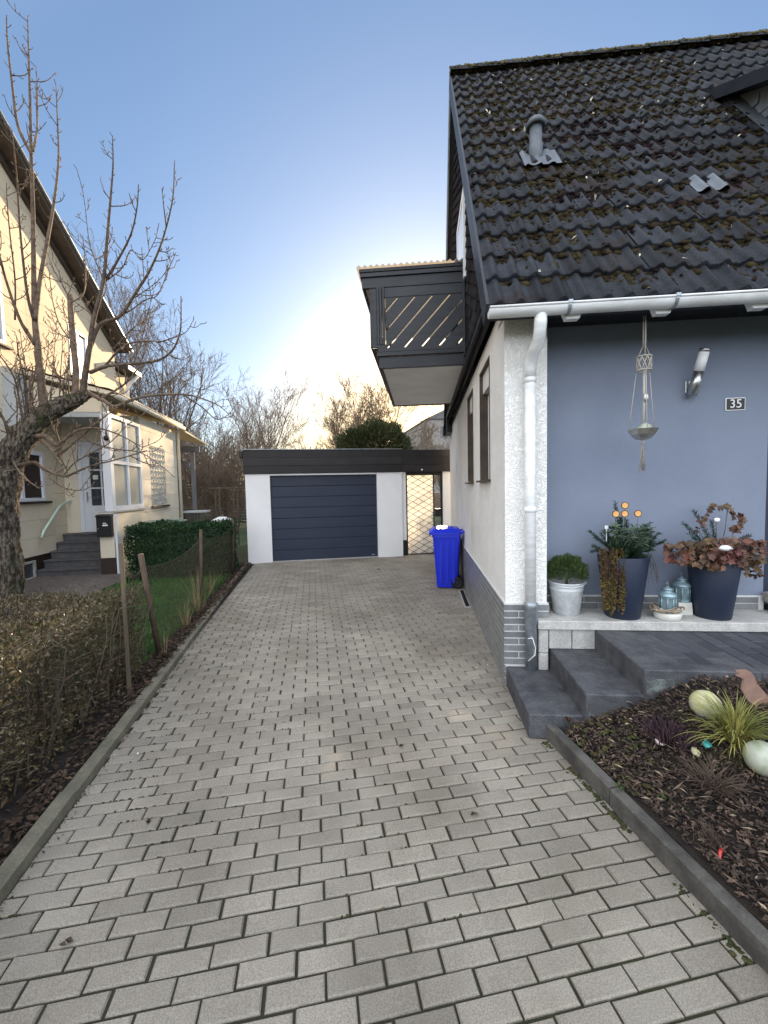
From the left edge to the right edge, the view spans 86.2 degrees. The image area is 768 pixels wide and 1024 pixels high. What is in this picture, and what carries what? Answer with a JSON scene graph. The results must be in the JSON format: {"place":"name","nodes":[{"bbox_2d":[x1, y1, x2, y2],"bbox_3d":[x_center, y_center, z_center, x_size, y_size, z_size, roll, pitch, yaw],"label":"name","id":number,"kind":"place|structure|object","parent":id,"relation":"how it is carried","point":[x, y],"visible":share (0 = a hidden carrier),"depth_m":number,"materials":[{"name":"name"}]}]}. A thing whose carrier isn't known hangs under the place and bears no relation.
{"place":"outdoors","nodes":[
{"label":"outdoors","id":0,"kind":"place"},
{"bbox_2d":[0,570,135,633],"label":"gravel yard","id":1,"kind":"structure","parent":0,"point":[74,582],"depth_m":7.54,"materials":[{"name":"gravel"}]},
{"bbox_2d":[36,532,101,576],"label":"porch steps","id":2,"kind":"structure","parent":1,"relation":"on","point":[77,554],"depth_m":8.71,"materials":[{"name":"stone"}]},
{"bbox_2d":[0,573,229,684],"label":"grass","id":3,"kind":"structure","parent":0,"point":[152,644],"depth_m":5.84,"materials":[{"name":"plant"}]},
{"bbox_2d":[0,563,253,865],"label":"soil strip","id":4,"kind":"object","parent":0,"point":[63,756],"visible":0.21,"depth_m":2.69,"materials":[{"name":"soil"}]},
{"bbox_2d":[0,581,155,807],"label":"privet hedge","id":5,"kind":"object","parent":4,"relation":"on","point":[41,669],"visible":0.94,"depth_m":2.80,"materials":[{"name":"brown plant"}]},
{"bbox_2d":[0,562,251,863],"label":"leaf litter","id":6,"kind":"object","parent":4,"relation":"on","point":[6,831],"visible":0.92,"depth_m":2.68,"materials":[{"name":"plant"}]},
{"bbox_2d":[158,629,178,654],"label":"dry grass","id":7,"kind":"structure","parent":4,"relation":"on","point":[164,643],"depth_m":4.10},
{"bbox_2d":[118,520,233,692],"bbox_3d":[-2.610,0.776,5.722,0.187,1.310,4.920,-2,3,-10],"label":"wire fence","id":8,"kind":"object","parent":4,"relation":"on","point":[145,580],"visible":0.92,"depth_m":4.01,"materials":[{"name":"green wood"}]},
{"bbox_2d":[122,517,239,581],"bbox_3d":[-3.914,0.713,8.112,1.998,1.178,1.276,-2,3,-10],"label":"clipped hedge","id":9,"kind":"object","parent":4,"relation":"on","point":[165,541],"visible":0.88,"depth_m":7.69,"materials":[{"name":"green plant"}]},
{"bbox_2d":[175,598,192,627],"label":"dry grass","id":10,"kind":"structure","parent":4,"relation":"on","point":[184,621],"depth_m":4.94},
{"bbox_2d":[178,570,218,610],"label":"dry grass","id":11,"kind":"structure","parent":4,"relation":"on","point":[198,601],"depth_m":5.62,"materials":[{"name":"plant"}]},
{"bbox_2d":[205,571,220,594],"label":"dry grass","id":12,"kind":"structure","parent":4,"relation":"on","point":[210,585],"depth_m":6.45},
{"bbox_2d":[0,554,767,1023],"bbox_3d":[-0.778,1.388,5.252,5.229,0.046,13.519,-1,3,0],"label":"driveway","id":13,"kind":"structure","parent":0,"point":[414,588],"depth_m":1.85,"materials":[{"name":"concrete"}]},
{"bbox_2d":[59,936,72,945],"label":"fallen leaf","id":14,"kind":"object","parent":13,"relation":"on","point":[68,940],"visible":1,"depth_m":1.51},
{"bbox_2d":[0,581,239,917],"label":"kerb debris","id":15,"kind":"object","parent":13,"relation":"on","point":[119,749],"visible":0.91,"depth_m":2.66,"materials":[{"name":"brown plant"}]},
{"bbox_2d":[0,561,759,971],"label":"joint moss","id":16,"kind":"object","parent":13,"relation":"on","point":[730,943],"visible":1,"depth_m":2.07,"materials":[{"name":"plant"}]},
{"bbox_2d":[402,450,450,555],"bbox_3d":[1.170,-0.249,10.524,1.624,2.597,1.002,-2,3,-10],"label":"gate surround","id":17,"kind":"object","parent":13,"relation":"on","point":[425,461],"visible":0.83,"depth_m":10.02,"materials":[{"name":"paint"}]},
{"bbox_2d":[406,473,442,554],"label":"garden gate","id":18,"kind":"structure","parent":17,"relation":"attached to","point":[420,515],"depth_m":10.15,"materials":[{"name":"beige metal"}]},
{"bbox_2d":[429,526,464,588],"bbox_3d":[1.053,0.740,6.863,0.586,0.999,0.550,-1,3,5],"label":"wheelie bin","id":19,"kind":"object","parent":13,"relation":"on","point":[446,542],"visible":0.97,"depth_m":6.64,"materials":[{"name":"blue plastic"}]},
{"bbox_2d":[458,538,461,576],"bbox_3d":[1.287,0.798,7.187,0.110,0.840,0.600,-1,3,5],"label":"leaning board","id":20,"kind":"object","parent":13,"relation":"on","point":[459,553],"visible":0.11,"depth_m":6.88,"materials":[{"name":"grey wood"}]},
{"bbox_2d":[459,590,470,607],"bbox_3d":[1.192,1.281,6.067,0.085,0.026,0.900,-1,3,5],"label":"drain channel","id":21,"kind":"object","parent":13,"relation":"on","point":[464,598],"visible":1,"depth_m":6.02,"materials":[{"name":"metal"}]},
{"bbox_2d":[356,29,767,683],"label":"house","id":22,"kind":"structure","parent":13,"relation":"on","point":[604,203],"depth_m":3.51,"materials":[{"name":"blue paint"}]},
{"bbox_2d":[457,189,466,355],"bbox_3d":[1.029,-2.959,5.421,0.044,1.950,0.920,-1,3,5],"label":"gable door","id":23,"kind":"structure","parent":22,"relation":"in","point":[461,228],"depth_m":5.09,"materials":[{"name":"white paint"}]},
{"bbox_2d":[465,388,473,483],"bbox_3d":[1.205,-1.004,5.625,0.135,1.221,0.690,-1,3,5],"label":"window","id":24,"kind":"structure","parent":22,"relation":"in","point":[470,398],"depth_m":5.91,"materials":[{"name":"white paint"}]},
{"bbox_2d":[476,355,490,482],"bbox_3d":[1.110,-0.930,4.340,0.185,1.222,0.740,-1,3,5],"label":"window","id":25,"kind":"structure","parent":22,"relation":"in","point":[484,376],"depth_m":4.64,"materials":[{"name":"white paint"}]},
{"bbox_2d":[628,315,658,472],"bbox_3d":[1.963,-0.881,3.100,0.198,1.173,0.200,1,4,28],"label":"hanging bowl","id":26,"kind":"object","parent":22,"relation":"hanging from","point":[643,431],"visible":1,"depth_m":3.08,"materials":[{"name":"fabric"}]},
{"bbox_2d":[537,608,767,669],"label":"entrance ledge","id":27,"kind":"object","parent":22,"relation":"attached to","point":[555,631],"visible":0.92,"depth_m":3.26,"materials":[{"name":"stone"}]},
{"bbox_2d":[548,577,586,615],"bbox_3d":[1.544,0.714,3.451,0.299,0.276,0.293,-1,3,5],"label":"zinc bucket","id":28,"kind":"object","parent":27,"relation":"on","point":[566,599],"visible":0.91,"depth_m":3.36,"materials":[{"name":"metal"}]},
{"bbox_2d":[547,551,589,583],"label":"dwarf conifer","id":29,"kind":"object","parent":28,"relation":"in","point":[565,562],"visible":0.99,"depth_m":3.37,"materials":[{"name":"green plant"}]},
{"bbox_2d":[597,553,649,619],"bbox_3d":[1.946,0.599,3.346,0.374,0.500,0.374,-1,3,5],"label":"planter","id":30,"kind":"object","parent":27,"relation":"on","point":[636,571],"visible":0.61,"depth_m":3.20,"materials":[{"name":"plastic"}]},
{"bbox_2d":[598,547,626,616],"bbox_3d":[1.792,0.544,3.212,0.226,0.551,0.114,-1,3,0],"label":"trailing plant","id":31,"kind":"object","parent":30,"relation":"in","point":[605,568],"visible":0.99,"depth_m":3.19,"materials":[{"name":"brown plant"}]},
{"bbox_2d":[588,501,667,558],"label":"fir branches","id":32,"kind":"object","parent":30,"relation":"in","point":[630,549],"visible":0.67,"depth_m":3.26,"materials":[{"name":"plant"}]},
{"bbox_2d":[612,510,619,522],"bbox_3d":[1.865,0.101,3.308,0.057,0.229,0.024,-1,3,5],"label":"disc ornament","id":33,"kind":"object","parent":32,"relation":"hanging from","point":[615,513],"visible":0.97,"depth_m":3.29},
{"bbox_2d":[621,502,628,526],"bbox_3d":[1.932,0.032,3.298,0.057,0.229,0.024,-1,3,5],"label":"disc ornament","id":34,"kind":"object","parent":32,"relation":"hanging from","point":[624,505],"visible":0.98,"depth_m":3.28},
{"bbox_2d":[621,510,628,516],"bbox_3d":[1.933,0.099,3.302,0.057,0.229,0.024,-1,3,5],"label":"disc ornament","id":35,"kind":"object","parent":32,"relation":"hanging from","point":[624,513],"visible":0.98,"depth_m":3.29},
{"bbox_2d":[601,522,655,558],"bbox_3d":[1.938,0.229,3.261,0.389,0.310,0.350,0,3,22],"label":"sage plant","id":36,"kind":"object","parent":30,"relation":"in","point":[645,536],"visible":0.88,"depth_m":3.21,"materials":[{"name":"green plant"}]},
{"bbox_2d":[634,510,641,521],"bbox_3d":[2.034,0.097,3.292,0.057,0.229,0.024,-1,3,5],"label":"disc ornament","id":37,"kind":"object","parent":30,"relation":"in","point":[637,513],"visible":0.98,"depth_m":3.28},
{"bbox_2d":[646,554,659,584],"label":"dead tendrils","id":38,"kind":"object","parent":30,"relation":"hanging from","point":[656,576],"visible":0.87,"depth_m":3.28,"materials":[{"name":"brown plant"}]},
{"bbox_2d":[653,608,682,620],"bbox_3d":[2.261,0.820,3.274,0.199,0.054,0.199,-1,3,0],"label":"candle dish","id":39,"kind":"object","parent":27,"relation":"on","point":[671,617],"visible":0.66,"depth_m":3.20,"materials":[{"name":"ceramic"}]},
{"bbox_2d":[649,602,684,613],"bbox_3d":[2.259,0.771,3.273,0.252,0.074,0.210,-1,3,0],"label":"driftwood wreath","id":40,"kind":"object","parent":39,"relation":"on","point":[653,607],"visible":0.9,"depth_m":3.21,"materials":[{"name":"wood"}]},
{"bbox_2d":[658,581,677,612],"bbox_3d":[2.258,0.670,3.265,0.132,0.244,0.132,-2,3,-12],"label":"lantern","id":41,"kind":"object","parent":39,"relation":"on","point":[668,596],"visible":0.91,"depth_m":3.23,"materials":[{"name":"teal metal"}]},
{"bbox_2d":[677,602,692,614],"bbox_3d":[2.455,0.785,3.387,0.120,0.103,0.105,-1,3,5],"label":"pedestal block","id":42,"kind":"object","parent":27,"relation":"on","point":[688,610],"depth_m":3.33,"materials":[{"name":"stone"}]},
{"bbox_2d":[672,571,690,602],"bbox_3d":[2.451,0.610,3.375,0.132,0.244,0.132,-2,3,-12],"label":"lantern","id":43,"kind":"object","parent":42,"relation":"on","point":[681,585],"visible":0.98,"depth_m":3.34,"materials":[{"name":"teal metal"}]},
{"bbox_2d":[687,556,741,620],"bbox_3d":[2.634,0.604,3.282,0.356,0.470,0.356,-1,3,5],"label":"planter","id":44,"kind":"object","parent":27,"relation":"on","point":[713,595],"visible":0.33,"depth_m":3.17,"materials":[{"name":"plastic"}]},
{"bbox_2d":[662,503,767,579],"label":"bronze ivy","id":45,"kind":"object","parent":44,"relation":"in","point":[706,551],"visible":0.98,"depth_m":3.10,"materials":[{"name":"brown plant"}]},
{"bbox_2d":[718,545,732,550],"bbox_3d":[2.541,0.268,3.056,0.103,0.048,0.062,-1,3,0],"label":"white shell","id":46,"kind":"object","parent":45,"relation":"on","point":[724,547],"visible":1,"depth_m":3.04,"materials":[{"name":"ceramic"}]},
{"bbox_2d":[681,509,753,552],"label":"fir branches","id":47,"kind":"object","parent":44,"relation":"in","point":[704,531],"visible":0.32,"depth_m":3.25,"materials":[{"name":"plant"}]},
{"bbox_2d":[763,592,767,602],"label":"stone blocks","id":48,"kind":"structure","parent":27,"relation":"on","point":[765,596],"depth_m":3.38,"materials":[{"name":"stone"}]},
{"bbox_2d":[685,348,710,395],"bbox_3d":[2.530,-1.126,3.308,0.085,0.368,0.190,-2,3,-7],"label":"wall lamp","id":49,"kind":"object","parent":22,"relation":"attached to","point":[692,386],"visible":1,"depth_m":3.28,"materials":[{"name":"metal"}]},
{"bbox_2d":[725,397,744,410],"bbox_3d":[2.890,-0.887,3.372,0.152,0.104,0.012,-1,3,5],"label":"house number","id":50,"kind":"object","parent":22,"relation":"attached to","point":[733,404],"visible":1,"depth_m":3.37,"materials":[{"name":"white paint"}]},
{"bbox_2d":[763,450,767,603],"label":"door","id":51,"kind":"structure","parent":22,"relation":"in","point":[765,579],"depth_m":3.56,"materials":[{"name":"black metal"}]},
{"bbox_2d":[506,630,767,738],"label":"entrance steps","id":52,"kind":"structure","parent":13,"relation":"on","point":[613,670],"depth_m":2.79,"materials":[{"name":"stone"}]},
{"bbox_2d":[0,0,767,490],"label":"sky","id":53,"kind":"structure","parent":0,"point":[306,140],"materials":[{"name":"blue"}]},
{"bbox_2d":[127,496,767,609],"bbox_3d":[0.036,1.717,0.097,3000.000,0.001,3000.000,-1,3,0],"label":"ground","id":54,"kind":"structure","parent":0,"point":[242,552],"depth_m":13.65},
{"bbox_2d":[0,109,207,575],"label":"neighbour house","id":55,"kind":"structure","parent":54,"relation":"on","point":[128,491],"depth_m":8.98,"materials":[{"name":"beige"}]},
{"bbox_2d":[0,272,13,349],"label":"window","id":56,"kind":"structure","parent":55,"relation":"in","point":[2,324],"depth_m":7.54,"materials":[{"name":"white plastic"}]},
{"bbox_2d":[24,560,36,579],"bbox_3d":[-6.975,1.164,8.001,0.050,0.360,0.500,-2,3,-10],"label":"cellar window","id":57,"kind":"structure","parent":55,"relation":"attached to","point":[30,569],"depth_m":8.12,"materials":[{"name":"plastic"}]},
{"bbox_2d":[19,451,52,503],"bbox_3d":[-7.025,-0.681,7.991,0.120,1.055,1.490,-2,3,-10],"label":"window","id":58,"kind":"structure","parent":55,"relation":"in","point":[23,500],"depth_m":8.46,"materials":[{"name":"white plastic"}]},
{"bbox_2d":[40,500,71,537],"bbox_3d":[-7.105,0.085,8.970,0.126,0.838,1.446,-2,3,-10],"label":"handrail","id":59,"kind":"object","parent":55,"relation":"attached to","point":[52,518],"visible":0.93,"depth_m":8.65,"materials":[{"name":"grey"}]},
{"bbox_2d":[68,325,90,383],"bbox_3d":[-7.477,-3.820,10.073,0.120,1.225,0.970,-2,3,-10],"label":"window","id":60,"kind":"structure","parent":55,"relation":"in","point":[81,345],"depth_m":10.14,"materials":[{"name":"white plastic"}]},
{"bbox_2d":[76,442,104,531],"bbox_3d":[-6.546,-0.579,9.424,0.830,2.060,0.084,-2,3,-10],"label":"front door","id":61,"kind":"structure","parent":55,"relation":"in","point":[92,501],"depth_m":9.41,"materials":[{"name":"white plastic"}]},
{"bbox_2d":[95,514,113,536],"bbox_3d":[-5.618,0.273,8.247,0.280,0.455,0.125,-2,3,-10],"label":"mailbox","id":62,"kind":"object","parent":55,"relation":"attached to","point":[104,525],"visible":1,"depth_m":8.21,"materials":[{"name":"black metal"}]},
{"bbox_2d":[149,446,169,507],"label":"ornamental window","id":63,"kind":"structure","parent":55,"relation":"in","point":[157,474],"depth_m":10.84,"materials":[{"name":"glass"}]},
{"bbox_2d":[0,0,240,603],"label":"fruit tree","id":64,"kind":"object","parent":54,"relation":"on","point":[22,438],"visible":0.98,"depth_m":6.13,"materials":[{"name":"brown plant"}]},
{"bbox_2d":[0,562,246,904],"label":"kerb","id":65,"kind":"structure","parent":54,"relation":"on","point":[16,863],"depth_m":2.28,"materials":[{"name":"concrete"}]},
{"bbox_2d":[70,220,187,396],"bbox_3d":[-14.552,-6.530,19.402,9.050,15.180,10.514,-4,4,-42],"label":"bare tree","id":66,"kind":"object","parent":54,"relation":"on","point":[111,300],"visible":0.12,"depth_m":19.26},
{"bbox_2d":[143,518,186,527],"bbox_3d":[-4.990,0.696,9.336,0.820,1.060,0.580,-2,3,-10],"label":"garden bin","id":67,"kind":"object","parent":54,"relation":"on","point":[177,519],"visible":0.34,"depth_m":9.23,"materials":[{"name":"grey"}]},
{"bbox_2d":[97,282,245,453],"bbox_3d":[-11.907,-5.457,20.289,8.860,12.792,7.626,-4,4,-43],"label":"bare tree","id":68,"kind":"object","parent":54,"relation":"on","point":[160,409],"visible":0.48,"depth_m":20.57,"materials":[{"name":"plant"}]},
{"bbox_2d":[115,318,227,506],"bbox_3d":[-13.276,-4.830,23.234,9.697,11.331,6.666,1,4,31],"label":"bare tree","id":69,"kind":"object","parent":54,"relation":"on","point":[175,390],"visible":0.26,"depth_m":22.62,"materials":[{"name":"plant"}]},
{"bbox_2d":[183,510,210,522],"bbox_3d":[-6.012,0.442,13.210,0.690,0.970,0.640,-2,3,-10],"label":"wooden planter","id":70,"kind":"object","parent":54,"relation":"on","point":[187,515],"visible":0.44,"depth_m":12.91,"materials":[{"name":"grey wood"}]},
{"bbox_2d":[177,442,234,519],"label":"bare tree","id":71,"kind":"object","parent":54,"relation":"on","point":[183,471],"visible":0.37,"depth_m":16.85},
{"bbox_2d":[177,447,242,519],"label":"bare tree","id":72,"kind":"object","parent":54,"relation":"on","point":[212,500],"visible":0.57,"depth_m":16.24,"materials":[{"name":"plant"}]},
{"bbox_2d":[176,409,246,509],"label":"bare tree","id":73,"kind":"object","parent":54,"relation":"on","point":[217,446],"visible":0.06,"depth_m":20.76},
{"bbox_2d":[178,479,246,524],"bbox_3d":[-7.763,-0.474,20.034,7.500,2.300,0.120,-2,3,-10],"label":"slatted fence","id":74,"kind":"object","parent":54,"relation":"on","point":[222,514],"visible":0.02,"depth_m":19.98,"materials":[{"name":"brown wood"}]},
{"bbox_2d":[171,410,262,519],"bbox_3d":[-8.113,-2.069,18.593,5.637,6.087,4.210,1,4,37],"label":"bare tree","id":75,"kind":"object","parent":54,"relation":"on","point":[215,451],"visible":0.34,"depth_m":18.71,"materials":[{"name":"plant"}]},
{"bbox_2d":[145,400,288,502],"bbox_3d":[-9.198,-2.845,23.027,7.507,7.183,8.001,-2,3,-7],"label":"bare tree","id":76,"kind":"object","parent":54,"relation":"on","point":[269,442],"visible":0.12,"depth_m":22.97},
{"bbox_2d":[160,398,278,518],"bbox_3d":[-8.325,-2.757,21.277,7.846,7.122,8.045,2,5,44],"label":"bare tree","id":77,"kind":"object","parent":54,"relation":"on","point":[252,432],"visible":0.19,"depth_m":22.31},
{"bbox_2d":[211,517,230,520],"bbox_3d":[-4.355,0.620,11.068,0.600,0.990,0.520,-2,3,-10],"label":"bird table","id":78,"kind":"object","parent":54,"relation":"on","point":[220,518],"visible":0.1,"depth_m":10.94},
{"bbox_2d":[208,487,242,544],"bbox_3d":[-4.814,0.137,12.589,1.000,1.800,0.060,-2,3,-10],"label":"rose trellis","id":79,"kind":"object","parent":54,"relation":"on","point":[219,505],"visible":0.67,"depth_m":12.55,"materials":[{"name":"brown wood"}]},
{"bbox_2d":[180,409,273,517],"bbox_3d":[-7.206,-2.044,19.439,5.460,5.896,4.078,-4,4,-38],"label":"bare tree","id":80,"kind":"object","parent":54,"relation":"on","point":[234,459],"visible":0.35,"depth_m":19.09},
{"bbox_2d":[198,435,258,534],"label":"bare tree","id":81,"kind":"object","parent":54,"relation":"on","point":[241,493],"visible":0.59,"depth_m":15.75,"materials":[{"name":"plant"}]},
{"bbox_2d":[204,366,310,517],"bbox_3d":[-7.643,-4.775,27.530,8.970,10.482,6.166,1,4,29],"label":"bare tree","id":82,"kind":"object","parent":54,"relation":"on","point":[288,399],"visible":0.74,"depth_m":26.89,"materials":[{"name":"plant"}]},
{"bbox_2d":[223,378,313,460],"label":"bare tree","id":83,"kind":"object","parent":54,"relation":"on","point":[269,422],"visible":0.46,"depth_m":29.58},
{"bbox_2d":[281,421,318,448],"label":"bare tree","id":84,"kind":"object","parent":54,"relation":"on","point":[298,440],"visible":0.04,"depth_m":30.59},
{"bbox_2d":[179,493,439,516],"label":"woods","id":85,"kind":"object","parent":54,"relation":"on","point":[436,502],"visible":0.02,"depth_m":31.36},
{"bbox_2d":[239,448,402,563],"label":"garage","id":86,"kind":"structure","parent":54,"relation":"on","point":[313,504],"depth_m":9.69,"materials":[{"name":"paint"}]},
{"bbox_2d":[270,474,377,562],"bbox_3d":[-1.393,0.142,9.756,2.482,2.030,0.180,-2,3,-10],"label":"door","id":87,"kind":"structure","parent":86,"relation":"in","point":[315,517],"depth_m":9.74,"materials":[{"name":"metal"}]},
{"bbox_2d":[287,414,384,448],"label":"bare tree","id":88,"kind":"object","parent":54,"relation":"on","point":[312,436],"visible":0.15,"depth_m":31.41,"materials":[{"name":"plant"}]},
{"bbox_2d":[306,385,392,448],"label":"bare tree","id":89,"kind":"object","parent":54,"relation":"on","point":[338,429],"visible":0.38,"depth_m":34.74,"materials":[{"name":"plant"}]},
{"bbox_2d":[335,417,414,449],"bbox_3d":[-0.330,-1.539,16.730,3.336,4.699,3.020,-2,3,-10],"label":"evergreen bush","id":90,"kind":"object","parent":54,"relation":"on","point":[369,432],"visible":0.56,"depth_m":15.82,"materials":[{"name":"green plant"}]},
{"bbox_2d":[320,373,439,448],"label":"bare tree","id":91,"kind":"object","parent":54,"relation":"on","point":[356,419],"visible":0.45,"depth_m":32.84,"materials":[{"name":"plant"}]},
{"bbox_2d":[333,383,449,449],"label":"bare tree","id":92,"kind":"object","parent":54,"relation":"on","point":[425,430],"visible":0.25,"depth_m":28.72,"materials":[{"name":"plant"}]},
{"bbox_2d":[404,410,449,492],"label":"distant building","id":93,"kind":"structure","parent":54,"relation":"on","point":[437,419],"depth_m":41.22,"materials":[{"name":"grey"}]},
{"bbox_2d":[405,419,449,489],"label":"bare tree","id":94,"kind":"object","parent":54,"relation":"on","point":[438,478],"visible":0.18,"depth_m":26.62,"materials":[{"name":"plant"}]},
{"bbox_2d":[413,431,449,483],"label":"bare tree","id":95,"kind":"object","parent":54,"relation":"on","point":[435,445],"visible":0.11,"depth_m":28.89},
{"bbox_2d":[546,725,767,973],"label":"garden kerb","id":96,"kind":"structure","parent":54,"relation":"on","point":[744,928],"depth_m":1.74,"materials":[{"name":"concrete"}]},
{"bbox_2d":[563,674,767,929],"bbox_3d":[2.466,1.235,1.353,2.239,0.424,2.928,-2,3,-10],"label":"bark mulch","id":97,"kind":"object","parent":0,"point":[745,833],"visible":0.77,"depth_m":2.01,"materials":[{"name":"wood"}]},
{"bbox_2d":[568,713,662,796],"bbox_3d":[2.395,1.243,1.389,2.102,0.391,2.818,-2,3,-10],"label":"bed moss","id":98,"kind":"object","parent":97,"relation":"on","point":[634,746],"visible":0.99,"depth_m":2.33,"materials":[{"name":"plant"}]},
{"bbox_2d":[615,782,623,789],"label":"seedling","id":99,"kind":"object","parent":97,"relation":"on","point":[619,786],"visible":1,"depth_m":2.08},
{"bbox_2d":[661,791,670,801],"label":"seedling","id":100,"kind":"object","parent":97,"relation":"on","point":[663,796],"visible":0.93,"depth_m":1.95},
{"bbox_2d":[633,714,702,751],"bbox_3d":[1.555,1.188,2.228,0.290,0.082,0.322,-1,3,0],"label":"heather","id":101,"kind":"object","parent":97,"relation":"on","point":[669,732],"visible":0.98,"depth_m":2.21,"materials":[{"name":"plant"}]},
{"bbox_2d":[691,746,700,757],"bbox_3d":[1.589,1.222,2.089,0.040,0.034,0.078,1,4,31],"label":"clay fragment","id":102,"kind":"object","parent":97,"relation":"on","point":[694,750],"visible":0.88,"depth_m":2.08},
{"bbox_2d":[689,690,721,718],"bbox_3d":[1.777,1.064,2.266,0.148,0.148,0.150,-2,3,-10],"label":"ceramic ball","id":103,"kind":"object","parent":97,"relation":"on","point":[693,705],"visible":0.7,"depth_m":2.23,"materials":[{"name":"ceramic"}]},
{"bbox_2d":[702,739,712,748],"bbox_3d":[1.651,1.186,2.096,0.044,0.037,0.061,0,4,23],"label":"glass nugget","id":104,"kind":"object","parent":97,"relation":"on","point":[706,743],"visible":0.95,"depth_m":2.09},
{"bbox_2d":[681,816,735,851],"bbox_3d":[1.371,1.352,1.728,0.160,0.092,0.174,-1,3,0],"label":"dead perennial","id":105,"kind":"object","parent":97,"relation":"on","point":[713,837],"visible":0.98,"depth_m":1.71,"materials":[{"name":"plant"}]},
{"bbox_2d":[672,749,762,809],"bbox_3d":[1.538,1.224,1.883,0.305,0.157,0.322,-1,3,0],"label":"dead perennial","id":106,"kind":"object","parent":97,"relation":"on","point":[709,782],"visible":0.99,"depth_m":1.88,"materials":[{"name":"plant"}]},
{"bbox_2d":[718,847,723,857],"bbox_3d":[1.367,1.383,1.666,0.083,0.018,0.015,-4,4,-41],"label":"red fragment","id":107,"kind":"object","parent":97,"relation":"on","point":[720,851],"visible":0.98,"depth_m":1.66,"materials":[{"name":"red plastic"}]},
{"bbox_2d":[674,684,767,770],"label":"striped grass","id":108,"kind":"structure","parent":97,"relation":"on","point":[735,727],"depth_m":2.04,"materials":[{"name":"plant"}]},
{"bbox_2d":[734,669,767,707],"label":"metal bird","id":109,"kind":"object","parent":97,"relation":"on","point":[752,689],"visible":0.74,"depth_m":2.19},
{"bbox_2d":[742,740,767,776],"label":"ceramic ball","id":110,"kind":"object","parent":97,"relation":"on","point":[757,759],"visible":0.94,"depth_m":1.88,"materials":[{"name":"ceramic"}]}
]}

